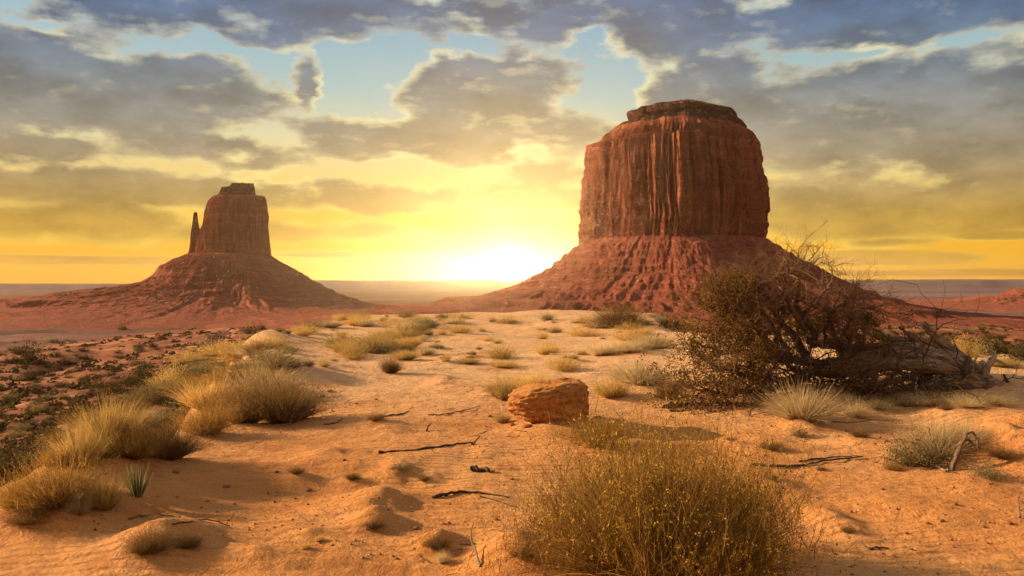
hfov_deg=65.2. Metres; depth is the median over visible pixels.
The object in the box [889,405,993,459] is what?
grass tuft
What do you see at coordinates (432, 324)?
sagebrush
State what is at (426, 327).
sagebrush
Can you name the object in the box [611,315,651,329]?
sagebrush
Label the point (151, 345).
desert shrub
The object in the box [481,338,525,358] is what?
sagebrush
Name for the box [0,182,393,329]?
butte
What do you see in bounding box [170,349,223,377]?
sagebrush
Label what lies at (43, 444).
sagebrush
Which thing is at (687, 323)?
grass tuft
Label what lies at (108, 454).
sagebrush
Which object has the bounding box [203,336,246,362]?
sagebrush
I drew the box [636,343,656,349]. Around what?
dry shrub
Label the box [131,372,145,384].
desert shrub
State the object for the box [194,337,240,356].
grass tuft
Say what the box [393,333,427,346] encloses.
grass tuft
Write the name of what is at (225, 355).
grass tuft
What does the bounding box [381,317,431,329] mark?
grass tuft
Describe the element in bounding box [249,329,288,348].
sagebrush
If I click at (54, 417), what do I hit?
desert shrub
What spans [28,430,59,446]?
rabbitbrush
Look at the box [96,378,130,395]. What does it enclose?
desert shrub
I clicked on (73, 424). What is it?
sagebrush
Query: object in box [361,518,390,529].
dry shrub
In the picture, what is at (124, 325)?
desert shrub
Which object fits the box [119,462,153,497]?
yucca
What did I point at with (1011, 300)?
butte
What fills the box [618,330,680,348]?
grass tuft
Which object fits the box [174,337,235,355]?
sagebrush
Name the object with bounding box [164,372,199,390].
sagebrush
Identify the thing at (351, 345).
grass tuft
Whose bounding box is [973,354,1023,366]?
grass tuft
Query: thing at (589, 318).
sagebrush
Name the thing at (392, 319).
sagebrush
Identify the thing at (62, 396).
sagebrush
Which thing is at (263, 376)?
grass tuft
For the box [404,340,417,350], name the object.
sagebrush
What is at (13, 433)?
sagebrush
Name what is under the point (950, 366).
fallen tree
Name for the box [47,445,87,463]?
rabbitbrush
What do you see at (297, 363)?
sagebrush
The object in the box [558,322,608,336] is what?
sagebrush
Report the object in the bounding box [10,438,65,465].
sagebrush
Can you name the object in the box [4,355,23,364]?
desert shrub
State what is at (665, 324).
desert shrub
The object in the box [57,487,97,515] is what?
grass tuft
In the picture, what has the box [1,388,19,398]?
sagebrush
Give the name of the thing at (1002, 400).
grass tuft
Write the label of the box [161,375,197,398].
dry shrub
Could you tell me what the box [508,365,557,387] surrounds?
grass tuft
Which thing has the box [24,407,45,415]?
desert shrub
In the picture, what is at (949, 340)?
desert shrub
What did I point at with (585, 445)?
grass tuft
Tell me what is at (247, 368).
sagebrush
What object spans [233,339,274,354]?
dry shrub
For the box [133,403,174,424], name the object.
grass tuft
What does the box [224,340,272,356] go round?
grass tuft
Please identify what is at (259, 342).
sagebrush
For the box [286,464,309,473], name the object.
dry shrub
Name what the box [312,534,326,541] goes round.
grass tuft
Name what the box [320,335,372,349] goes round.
grass tuft
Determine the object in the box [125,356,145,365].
sagebrush
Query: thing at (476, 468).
stick
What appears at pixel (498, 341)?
grass tuft
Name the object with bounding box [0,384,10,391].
desert shrub
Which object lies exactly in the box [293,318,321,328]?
sagebrush
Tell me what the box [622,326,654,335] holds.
grass tuft
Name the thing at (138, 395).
sagebrush
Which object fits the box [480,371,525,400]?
grass tuft
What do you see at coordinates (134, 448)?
rabbitbrush
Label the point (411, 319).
grass tuft
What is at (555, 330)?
grass tuft
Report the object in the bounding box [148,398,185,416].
sagebrush
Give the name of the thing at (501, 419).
grass tuft
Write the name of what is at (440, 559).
grass tuft
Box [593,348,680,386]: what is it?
grass tuft
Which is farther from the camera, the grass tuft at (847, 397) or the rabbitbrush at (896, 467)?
the grass tuft at (847, 397)
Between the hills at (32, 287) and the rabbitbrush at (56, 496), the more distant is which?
the hills at (32, 287)
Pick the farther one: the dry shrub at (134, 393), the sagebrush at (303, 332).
the dry shrub at (134, 393)
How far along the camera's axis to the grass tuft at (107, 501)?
5.47 m
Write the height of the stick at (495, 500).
0.034 m
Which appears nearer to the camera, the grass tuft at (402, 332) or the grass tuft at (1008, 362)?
the grass tuft at (1008, 362)
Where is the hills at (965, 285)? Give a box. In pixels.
[847,279,1023,291]
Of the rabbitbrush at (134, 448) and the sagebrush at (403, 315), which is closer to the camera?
the rabbitbrush at (134, 448)
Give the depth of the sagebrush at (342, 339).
19.76 m
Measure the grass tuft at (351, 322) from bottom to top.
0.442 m
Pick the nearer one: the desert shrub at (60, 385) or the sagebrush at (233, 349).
the sagebrush at (233, 349)
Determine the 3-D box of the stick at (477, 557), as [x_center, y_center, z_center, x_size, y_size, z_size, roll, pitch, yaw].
[-0.219,1.509,4.713,0.033,0.169,0.314,0,0,-11]
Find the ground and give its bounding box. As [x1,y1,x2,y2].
[0,291,1023,575]
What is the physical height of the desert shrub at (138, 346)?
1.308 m
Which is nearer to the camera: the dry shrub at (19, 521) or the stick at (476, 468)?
the dry shrub at (19, 521)
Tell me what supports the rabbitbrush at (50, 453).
on the ground
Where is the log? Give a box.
[662,400,727,407]
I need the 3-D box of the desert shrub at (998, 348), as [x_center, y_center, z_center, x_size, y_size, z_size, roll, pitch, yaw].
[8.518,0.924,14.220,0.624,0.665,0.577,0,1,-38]
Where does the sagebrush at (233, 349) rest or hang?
on the ground
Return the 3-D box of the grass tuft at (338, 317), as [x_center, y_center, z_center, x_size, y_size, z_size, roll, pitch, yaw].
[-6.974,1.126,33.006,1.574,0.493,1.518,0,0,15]
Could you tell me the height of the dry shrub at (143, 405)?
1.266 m
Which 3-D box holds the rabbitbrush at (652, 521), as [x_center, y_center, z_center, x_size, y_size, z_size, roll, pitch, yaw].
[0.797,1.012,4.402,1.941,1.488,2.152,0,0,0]
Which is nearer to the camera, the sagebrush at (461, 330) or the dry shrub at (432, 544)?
the dry shrub at (432, 544)
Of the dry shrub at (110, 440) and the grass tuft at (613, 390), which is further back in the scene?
the grass tuft at (613, 390)
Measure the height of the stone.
0.050 m
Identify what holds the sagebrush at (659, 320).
on the ground
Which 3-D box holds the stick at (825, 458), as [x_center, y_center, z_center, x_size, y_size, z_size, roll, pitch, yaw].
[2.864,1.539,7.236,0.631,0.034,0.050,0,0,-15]
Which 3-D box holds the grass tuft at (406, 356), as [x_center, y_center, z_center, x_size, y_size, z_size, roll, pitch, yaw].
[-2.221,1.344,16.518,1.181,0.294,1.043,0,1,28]
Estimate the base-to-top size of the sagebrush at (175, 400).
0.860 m
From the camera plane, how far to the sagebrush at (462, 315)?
31.92 m
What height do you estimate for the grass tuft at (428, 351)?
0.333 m
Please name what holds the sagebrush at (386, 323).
on the ground
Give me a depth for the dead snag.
6.71 m
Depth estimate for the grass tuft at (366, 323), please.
28.50 m
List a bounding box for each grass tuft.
[41,410,119,467]
[51,389,168,445]
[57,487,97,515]
[67,468,131,510]
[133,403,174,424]
[144,374,183,383]
[159,352,212,363]
[162,371,246,409]
[192,354,326,397]
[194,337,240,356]
[212,344,237,357]
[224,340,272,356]
[228,347,310,366]
[284,328,293,333]
[298,541,313,548]
[309,316,353,327]
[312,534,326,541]
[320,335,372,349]
[331,312,358,320]
[339,316,379,325]
[339,339,362,349]
[344,312,380,319]
[352,317,378,326]
[355,332,408,344]
[367,328,383,336]
[371,325,430,338]
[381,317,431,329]
[386,348,424,359]
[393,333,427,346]
[404,314,436,320]
[406,315,438,323]
[414,341,436,354]
[422,329,433,334]
[425,341,445,347]
[433,550,452,563]
[438,315,470,323]
[454,357,482,363]
[475,359,522,367]
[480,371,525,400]
[490,337,503,342]
[492,410,513,423]
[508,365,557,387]
[533,344,555,354]
[547,323,563,332]
[572,347,587,354]
[577,317,612,327]
[579,337,619,355]
[582,434,600,447]
[588,375,634,397]
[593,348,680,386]
[596,346,615,354]
[607,336,657,352]
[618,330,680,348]
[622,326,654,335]
[672,316,705,328]
[738,375,856,423]
[833,390,860,402]
[835,396,880,420]
[851,391,897,409]
[884,389,922,406]
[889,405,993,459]
[901,387,966,405]
[933,411,997,447]
[937,389,997,408]
[966,389,1020,405]
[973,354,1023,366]
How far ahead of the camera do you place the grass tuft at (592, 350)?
15.83 m
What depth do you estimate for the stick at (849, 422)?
8.82 m
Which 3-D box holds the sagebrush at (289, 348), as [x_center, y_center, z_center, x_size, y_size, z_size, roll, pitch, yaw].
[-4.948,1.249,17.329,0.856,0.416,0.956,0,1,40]
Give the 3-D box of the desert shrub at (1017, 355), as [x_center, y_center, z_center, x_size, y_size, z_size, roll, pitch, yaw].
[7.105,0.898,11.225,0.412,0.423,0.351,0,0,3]
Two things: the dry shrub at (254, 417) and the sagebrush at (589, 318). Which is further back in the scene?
the sagebrush at (589, 318)
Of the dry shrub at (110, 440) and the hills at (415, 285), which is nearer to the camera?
the dry shrub at (110, 440)
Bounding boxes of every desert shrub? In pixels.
[0,356,14,363]
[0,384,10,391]
[0,391,22,405]
[0,428,48,456]
[0,440,40,476]
[0,443,34,467]
[0,449,33,480]
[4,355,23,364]
[5,332,51,365]
[10,345,28,354]
[18,399,43,410]
[18,433,51,445]
[21,368,44,380]
[23,435,64,452]
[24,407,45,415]
[26,392,51,402]
[27,386,49,393]
[29,363,49,374]
[37,407,72,422]
[47,348,68,357]
[49,380,77,387]
[52,358,79,366]
[74,350,93,359]
[74,376,92,382]
[78,384,133,411]
[78,387,93,395]
[82,386,103,395]
[84,376,116,388]
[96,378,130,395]
[98,368,116,377]
[104,370,140,386]
[111,352,127,358]
[117,323,128,329]
[119,358,161,378]
[130,379,151,390]
[131,343,145,350]
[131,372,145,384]
[147,340,157,346]
[150,417,177,432]
[157,391,180,407]
[243,322,258,333]
[254,322,267,330]
[652,312,695,329]
[939,328,958,342]
[976,322,1009,356]
[1004,340,1023,360]
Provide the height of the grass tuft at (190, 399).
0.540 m
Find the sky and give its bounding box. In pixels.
[0,0,1023,283]
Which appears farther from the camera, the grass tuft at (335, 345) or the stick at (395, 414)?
the grass tuft at (335, 345)
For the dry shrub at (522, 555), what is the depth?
4.56 m
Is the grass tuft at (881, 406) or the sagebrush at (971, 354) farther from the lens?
the sagebrush at (971, 354)
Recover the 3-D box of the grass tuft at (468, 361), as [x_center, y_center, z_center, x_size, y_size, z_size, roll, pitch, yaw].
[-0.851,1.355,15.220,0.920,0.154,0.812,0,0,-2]
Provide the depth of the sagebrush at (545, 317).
29.88 m
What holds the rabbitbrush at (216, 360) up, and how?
on the ground
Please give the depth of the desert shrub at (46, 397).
50.92 m
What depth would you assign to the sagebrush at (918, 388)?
10.01 m
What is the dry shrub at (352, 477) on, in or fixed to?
on the ground
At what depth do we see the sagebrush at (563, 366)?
14.17 m
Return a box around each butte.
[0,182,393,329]
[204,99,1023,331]
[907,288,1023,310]
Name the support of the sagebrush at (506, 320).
on the ground
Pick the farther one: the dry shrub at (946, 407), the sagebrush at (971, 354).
the sagebrush at (971, 354)
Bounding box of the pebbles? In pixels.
[0,337,1023,575]
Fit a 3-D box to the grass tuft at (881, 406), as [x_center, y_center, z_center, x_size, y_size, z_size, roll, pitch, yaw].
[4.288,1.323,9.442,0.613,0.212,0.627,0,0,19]
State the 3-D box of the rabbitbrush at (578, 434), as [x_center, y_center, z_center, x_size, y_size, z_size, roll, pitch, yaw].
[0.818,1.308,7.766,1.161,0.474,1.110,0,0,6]
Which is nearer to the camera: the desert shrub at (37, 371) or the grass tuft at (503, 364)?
the grass tuft at (503, 364)
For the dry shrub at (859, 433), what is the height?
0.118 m
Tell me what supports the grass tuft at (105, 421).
on the ground
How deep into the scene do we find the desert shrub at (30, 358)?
80.53 m
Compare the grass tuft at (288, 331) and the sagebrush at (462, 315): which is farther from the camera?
the sagebrush at (462, 315)
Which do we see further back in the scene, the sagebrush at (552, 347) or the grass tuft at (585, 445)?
the sagebrush at (552, 347)
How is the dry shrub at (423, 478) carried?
on the ground
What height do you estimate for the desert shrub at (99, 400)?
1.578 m
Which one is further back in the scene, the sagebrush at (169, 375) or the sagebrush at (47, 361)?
the sagebrush at (47, 361)
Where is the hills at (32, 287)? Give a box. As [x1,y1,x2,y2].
[0,283,125,291]
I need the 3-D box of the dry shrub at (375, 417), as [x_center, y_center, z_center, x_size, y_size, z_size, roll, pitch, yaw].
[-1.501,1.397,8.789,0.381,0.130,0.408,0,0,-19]
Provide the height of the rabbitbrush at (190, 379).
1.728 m
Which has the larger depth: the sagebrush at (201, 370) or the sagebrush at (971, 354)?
the sagebrush at (201, 370)
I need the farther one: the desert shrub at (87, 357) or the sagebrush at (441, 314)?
the desert shrub at (87, 357)
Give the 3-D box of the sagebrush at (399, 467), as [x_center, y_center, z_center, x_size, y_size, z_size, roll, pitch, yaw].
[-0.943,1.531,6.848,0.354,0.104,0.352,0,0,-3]
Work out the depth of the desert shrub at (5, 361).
81.72 m
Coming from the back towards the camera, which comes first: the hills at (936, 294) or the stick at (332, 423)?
the hills at (936, 294)
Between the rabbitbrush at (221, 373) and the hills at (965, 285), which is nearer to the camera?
the rabbitbrush at (221, 373)
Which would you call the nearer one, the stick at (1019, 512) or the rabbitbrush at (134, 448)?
the stick at (1019, 512)
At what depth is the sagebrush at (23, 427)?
38.06 m
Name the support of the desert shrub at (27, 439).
on the ground
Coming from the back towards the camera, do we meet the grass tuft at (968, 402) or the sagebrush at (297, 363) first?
the sagebrush at (297, 363)
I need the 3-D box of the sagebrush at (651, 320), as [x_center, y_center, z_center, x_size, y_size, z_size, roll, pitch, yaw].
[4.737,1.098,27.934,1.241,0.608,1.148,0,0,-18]
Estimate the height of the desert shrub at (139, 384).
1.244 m
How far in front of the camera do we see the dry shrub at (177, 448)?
7.03 m
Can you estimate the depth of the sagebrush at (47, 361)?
81.18 m
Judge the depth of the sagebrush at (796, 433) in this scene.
8.23 m
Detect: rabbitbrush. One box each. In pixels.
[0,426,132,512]
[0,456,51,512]
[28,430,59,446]
[29,427,76,445]
[30,446,72,466]
[31,436,73,462]
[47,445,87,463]
[57,432,105,448]
[100,400,172,459]
[156,388,253,436]
[164,367,217,389]
[191,359,251,383]
[197,351,228,368]
[479,355,867,575]
[546,401,655,449]
[878,458,907,470]
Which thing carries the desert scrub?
on the ground
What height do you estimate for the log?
0.120 m
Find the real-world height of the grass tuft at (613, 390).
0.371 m
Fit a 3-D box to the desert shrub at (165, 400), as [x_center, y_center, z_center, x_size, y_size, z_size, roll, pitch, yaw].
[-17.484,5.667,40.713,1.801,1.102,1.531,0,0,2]
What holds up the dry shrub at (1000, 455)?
on the ground
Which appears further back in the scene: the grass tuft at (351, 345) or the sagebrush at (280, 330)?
the sagebrush at (280, 330)
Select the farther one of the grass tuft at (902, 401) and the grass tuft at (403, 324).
the grass tuft at (403, 324)
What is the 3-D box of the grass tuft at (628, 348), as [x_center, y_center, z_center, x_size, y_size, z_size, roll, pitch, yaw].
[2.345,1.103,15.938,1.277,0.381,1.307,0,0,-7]
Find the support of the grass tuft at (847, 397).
on the ground
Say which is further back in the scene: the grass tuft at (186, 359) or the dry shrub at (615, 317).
the grass tuft at (186, 359)
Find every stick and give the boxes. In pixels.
[128,513,177,519]
[172,518,228,525]
[323,418,342,424]
[379,442,472,453]
[381,411,409,416]
[428,406,479,415]
[432,490,508,498]
[470,465,494,472]
[470,522,480,565]
[479,495,517,507]
[669,392,723,411]
[751,456,862,467]
[799,455,856,461]
[832,419,869,422]
[844,535,877,549]
[868,546,888,549]
[928,462,949,471]
[1017,490,1020,517]
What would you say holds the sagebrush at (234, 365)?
on the ground
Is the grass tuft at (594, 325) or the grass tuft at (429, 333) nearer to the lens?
the grass tuft at (429, 333)
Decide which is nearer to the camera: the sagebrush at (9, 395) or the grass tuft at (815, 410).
the grass tuft at (815, 410)
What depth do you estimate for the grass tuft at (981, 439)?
7.04 m
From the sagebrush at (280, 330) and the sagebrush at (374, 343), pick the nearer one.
the sagebrush at (374, 343)
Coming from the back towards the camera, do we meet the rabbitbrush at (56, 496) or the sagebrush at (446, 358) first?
the sagebrush at (446, 358)
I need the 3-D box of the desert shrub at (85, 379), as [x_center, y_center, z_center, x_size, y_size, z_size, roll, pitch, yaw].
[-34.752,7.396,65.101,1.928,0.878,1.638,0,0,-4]
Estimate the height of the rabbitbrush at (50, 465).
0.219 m
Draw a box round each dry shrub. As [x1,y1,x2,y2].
[0,491,73,530]
[52,402,95,424]
[86,431,127,445]
[103,512,192,560]
[115,391,158,413]
[127,379,161,396]
[131,403,224,462]
[136,383,170,405]
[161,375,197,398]
[165,526,209,549]
[182,355,301,426]
[226,354,356,430]
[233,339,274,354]
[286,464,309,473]
[340,471,363,481]
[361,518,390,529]
[362,411,389,420]
[375,350,410,372]
[411,528,458,551]
[417,472,430,480]
[503,538,540,559]
[578,290,656,328]
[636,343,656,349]
[648,372,683,399]
[753,437,786,450]
[763,473,780,479]
[833,523,856,532]
[846,426,874,436]
[934,404,956,409]
[979,443,1022,461]
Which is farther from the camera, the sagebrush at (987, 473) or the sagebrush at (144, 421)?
the sagebrush at (144, 421)
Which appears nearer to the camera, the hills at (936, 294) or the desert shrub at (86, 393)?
the desert shrub at (86, 393)
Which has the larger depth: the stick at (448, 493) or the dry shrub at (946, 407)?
the dry shrub at (946, 407)
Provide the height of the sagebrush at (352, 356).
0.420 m
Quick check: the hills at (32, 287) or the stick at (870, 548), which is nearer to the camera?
the stick at (870, 548)
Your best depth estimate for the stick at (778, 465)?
7.03 m
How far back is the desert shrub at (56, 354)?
84.27 m
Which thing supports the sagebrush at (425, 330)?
on the ground
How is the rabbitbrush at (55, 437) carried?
on the ground
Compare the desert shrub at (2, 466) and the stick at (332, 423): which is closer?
the stick at (332, 423)
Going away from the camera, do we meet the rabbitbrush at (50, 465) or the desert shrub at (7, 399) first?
the rabbitbrush at (50, 465)
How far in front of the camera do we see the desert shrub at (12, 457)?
26.74 m
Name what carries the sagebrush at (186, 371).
on the ground
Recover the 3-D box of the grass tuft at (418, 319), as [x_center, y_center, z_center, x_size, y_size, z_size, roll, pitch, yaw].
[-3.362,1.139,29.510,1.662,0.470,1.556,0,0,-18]
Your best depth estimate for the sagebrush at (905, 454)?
6.91 m
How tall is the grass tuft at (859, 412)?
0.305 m
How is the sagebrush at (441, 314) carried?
on the ground
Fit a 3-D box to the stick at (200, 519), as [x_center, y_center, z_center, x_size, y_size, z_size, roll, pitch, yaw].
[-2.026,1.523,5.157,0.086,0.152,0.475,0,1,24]
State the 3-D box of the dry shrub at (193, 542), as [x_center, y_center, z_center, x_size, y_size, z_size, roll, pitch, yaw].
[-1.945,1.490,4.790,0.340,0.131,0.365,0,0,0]
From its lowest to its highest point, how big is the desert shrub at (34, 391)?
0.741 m
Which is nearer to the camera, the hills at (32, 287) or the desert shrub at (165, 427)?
the desert shrub at (165, 427)
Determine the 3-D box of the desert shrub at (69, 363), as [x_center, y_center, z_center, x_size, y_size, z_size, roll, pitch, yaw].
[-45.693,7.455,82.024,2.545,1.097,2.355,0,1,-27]
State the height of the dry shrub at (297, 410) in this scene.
0.871 m
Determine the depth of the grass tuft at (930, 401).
9.29 m
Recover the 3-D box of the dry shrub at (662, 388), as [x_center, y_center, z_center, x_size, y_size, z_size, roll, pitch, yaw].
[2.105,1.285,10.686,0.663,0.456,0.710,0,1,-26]
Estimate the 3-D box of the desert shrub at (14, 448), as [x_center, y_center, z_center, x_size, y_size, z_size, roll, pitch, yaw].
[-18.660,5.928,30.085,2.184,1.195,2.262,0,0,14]
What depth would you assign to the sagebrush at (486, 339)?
22.52 m
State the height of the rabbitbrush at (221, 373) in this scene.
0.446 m
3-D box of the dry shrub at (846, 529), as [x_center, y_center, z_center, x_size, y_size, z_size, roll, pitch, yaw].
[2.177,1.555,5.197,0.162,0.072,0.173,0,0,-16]
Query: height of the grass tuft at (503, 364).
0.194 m
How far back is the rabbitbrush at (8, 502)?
5.39 m
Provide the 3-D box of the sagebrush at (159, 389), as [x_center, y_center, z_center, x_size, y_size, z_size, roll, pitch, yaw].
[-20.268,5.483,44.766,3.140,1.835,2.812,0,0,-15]
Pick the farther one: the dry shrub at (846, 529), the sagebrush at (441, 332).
the sagebrush at (441, 332)
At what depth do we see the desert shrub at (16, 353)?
95.23 m
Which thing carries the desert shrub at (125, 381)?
on the ground
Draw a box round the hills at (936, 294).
[878,293,1001,296]
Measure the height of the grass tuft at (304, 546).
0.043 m
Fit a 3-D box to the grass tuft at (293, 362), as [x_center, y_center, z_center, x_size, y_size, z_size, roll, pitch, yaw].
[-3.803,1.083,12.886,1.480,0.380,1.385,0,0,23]
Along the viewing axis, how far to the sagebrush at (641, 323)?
27.52 m
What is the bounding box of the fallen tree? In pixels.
[637,215,1023,418]
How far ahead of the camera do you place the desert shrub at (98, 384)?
55.84 m
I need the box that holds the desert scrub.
[0,321,1023,484]
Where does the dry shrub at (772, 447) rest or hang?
on the ground
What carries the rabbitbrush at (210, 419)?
on the ground
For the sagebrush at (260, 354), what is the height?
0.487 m
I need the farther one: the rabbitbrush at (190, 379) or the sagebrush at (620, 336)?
the rabbitbrush at (190, 379)
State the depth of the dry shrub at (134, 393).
45.13 m
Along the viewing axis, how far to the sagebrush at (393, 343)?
18.86 m
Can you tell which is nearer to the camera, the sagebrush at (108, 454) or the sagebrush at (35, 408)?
the sagebrush at (108, 454)
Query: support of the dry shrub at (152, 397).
on the ground
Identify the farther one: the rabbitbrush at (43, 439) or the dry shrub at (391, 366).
the rabbitbrush at (43, 439)
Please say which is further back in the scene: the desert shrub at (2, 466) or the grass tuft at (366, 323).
the grass tuft at (366, 323)
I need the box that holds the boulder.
[507,377,588,422]
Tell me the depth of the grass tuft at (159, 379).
52.14 m
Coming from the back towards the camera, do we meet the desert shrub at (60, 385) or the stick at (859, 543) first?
the desert shrub at (60, 385)
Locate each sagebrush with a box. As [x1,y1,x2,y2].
[0,425,34,437]
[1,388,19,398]
[1,418,38,431]
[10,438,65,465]
[14,372,30,380]
[16,435,59,449]
[24,394,47,411]
[25,380,41,386]
[32,358,53,364]
[54,390,71,398]
[58,413,93,429]
[67,366,81,371]
[96,443,119,457]
[123,377,172,396]
[124,381,158,401]
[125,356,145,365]
[125,404,158,429]
[144,359,205,378]
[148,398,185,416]
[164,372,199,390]
[168,390,183,405]
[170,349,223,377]
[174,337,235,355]
[175,365,198,378]
[191,360,216,375]
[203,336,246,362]
[219,334,243,360]
[224,355,247,370]
[230,338,303,367]
[231,331,289,349]
[236,358,277,374]
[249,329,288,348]
[271,339,301,352]
[273,326,288,331]
[285,355,306,369]
[288,322,324,335]
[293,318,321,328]
[294,320,325,332]
[302,358,316,366]
[315,325,364,344]
[317,356,334,366]
[332,340,372,355]
[337,334,404,352]
[338,346,371,360]
[342,308,373,315]
[356,335,403,352]
[367,332,412,349]
[373,313,409,324]
[374,345,389,353]
[379,317,402,326]
[383,460,418,472]
[393,306,420,318]
[396,319,437,335]
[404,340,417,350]
[407,315,444,327]
[412,319,435,331]
[434,326,446,334]
[435,308,451,318]
[437,321,481,333]
[439,354,452,360]
[445,309,472,318]
[479,336,495,340]
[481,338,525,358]
[491,313,520,322]
[527,338,568,352]
[534,328,548,338]
[538,310,556,320]
[543,346,589,371]
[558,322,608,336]
[576,313,604,322]
[600,324,651,340]
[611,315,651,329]
[633,318,650,325]
[635,314,657,324]
[652,314,673,323]
[787,421,813,437]
[867,402,966,472]
[904,386,921,391]
[948,325,996,356]
[964,450,1010,482]
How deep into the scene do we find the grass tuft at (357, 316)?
31.60 m
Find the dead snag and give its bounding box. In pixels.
[948,431,980,470]
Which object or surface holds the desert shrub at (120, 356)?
on the ground
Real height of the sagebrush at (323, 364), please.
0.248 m
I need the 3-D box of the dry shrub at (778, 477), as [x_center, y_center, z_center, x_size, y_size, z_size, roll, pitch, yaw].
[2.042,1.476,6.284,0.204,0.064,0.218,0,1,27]
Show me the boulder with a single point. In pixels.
(530, 403)
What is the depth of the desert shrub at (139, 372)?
61.87 m
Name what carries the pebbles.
on the ground
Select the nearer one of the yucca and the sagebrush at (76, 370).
the yucca
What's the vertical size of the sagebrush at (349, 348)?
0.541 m
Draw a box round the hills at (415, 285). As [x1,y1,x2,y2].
[313,280,524,290]
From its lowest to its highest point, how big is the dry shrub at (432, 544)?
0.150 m
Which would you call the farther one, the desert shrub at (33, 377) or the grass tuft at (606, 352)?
the desert shrub at (33, 377)
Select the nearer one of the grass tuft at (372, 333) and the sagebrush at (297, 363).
the sagebrush at (297, 363)
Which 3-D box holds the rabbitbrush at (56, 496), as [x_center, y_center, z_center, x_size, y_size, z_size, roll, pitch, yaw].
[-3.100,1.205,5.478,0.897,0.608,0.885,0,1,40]
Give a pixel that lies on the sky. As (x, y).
(380, 139)
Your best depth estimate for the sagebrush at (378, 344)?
18.35 m
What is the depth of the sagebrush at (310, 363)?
13.08 m
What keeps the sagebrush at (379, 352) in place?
on the ground
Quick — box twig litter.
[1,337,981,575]
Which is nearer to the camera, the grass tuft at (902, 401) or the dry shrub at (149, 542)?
the dry shrub at (149, 542)
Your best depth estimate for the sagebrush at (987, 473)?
6.38 m
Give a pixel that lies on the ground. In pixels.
(246, 463)
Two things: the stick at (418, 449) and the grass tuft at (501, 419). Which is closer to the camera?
the stick at (418, 449)
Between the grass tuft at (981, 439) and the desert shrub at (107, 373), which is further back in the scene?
the desert shrub at (107, 373)
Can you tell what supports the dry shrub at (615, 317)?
on the ground
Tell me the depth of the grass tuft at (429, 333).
25.10 m
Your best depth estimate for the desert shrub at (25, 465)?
24.81 m
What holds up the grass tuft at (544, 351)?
on the ground
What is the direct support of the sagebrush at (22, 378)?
on the ground
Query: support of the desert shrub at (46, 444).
on the ground
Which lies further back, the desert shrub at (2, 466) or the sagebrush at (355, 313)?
the sagebrush at (355, 313)
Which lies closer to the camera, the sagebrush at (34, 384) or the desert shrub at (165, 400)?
the desert shrub at (165, 400)
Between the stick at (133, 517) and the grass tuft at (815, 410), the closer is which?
the stick at (133, 517)
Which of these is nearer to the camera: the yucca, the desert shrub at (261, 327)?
the yucca
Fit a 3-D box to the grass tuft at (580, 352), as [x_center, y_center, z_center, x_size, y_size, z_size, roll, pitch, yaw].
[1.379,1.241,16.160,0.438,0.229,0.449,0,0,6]
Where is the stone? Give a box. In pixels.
[523,424,532,427]
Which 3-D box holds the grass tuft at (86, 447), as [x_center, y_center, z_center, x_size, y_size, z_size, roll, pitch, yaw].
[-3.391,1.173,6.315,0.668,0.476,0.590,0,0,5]
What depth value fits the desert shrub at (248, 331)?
105.73 m
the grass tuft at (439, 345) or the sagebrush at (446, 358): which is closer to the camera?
the sagebrush at (446, 358)
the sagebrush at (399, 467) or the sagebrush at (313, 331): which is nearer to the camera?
the sagebrush at (399, 467)
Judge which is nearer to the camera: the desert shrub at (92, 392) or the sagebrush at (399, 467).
the sagebrush at (399, 467)
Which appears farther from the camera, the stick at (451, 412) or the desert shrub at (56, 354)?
the desert shrub at (56, 354)
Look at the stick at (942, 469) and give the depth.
6.71 m
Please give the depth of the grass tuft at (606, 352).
15.80 m
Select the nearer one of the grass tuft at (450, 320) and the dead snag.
the dead snag
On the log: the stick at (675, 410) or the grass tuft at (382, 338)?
the stick at (675, 410)
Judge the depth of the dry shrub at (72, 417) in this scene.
36.32 m
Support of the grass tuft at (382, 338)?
on the ground
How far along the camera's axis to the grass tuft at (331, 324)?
27.30 m
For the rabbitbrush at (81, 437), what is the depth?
6.56 m
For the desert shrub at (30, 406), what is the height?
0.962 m
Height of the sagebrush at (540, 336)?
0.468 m

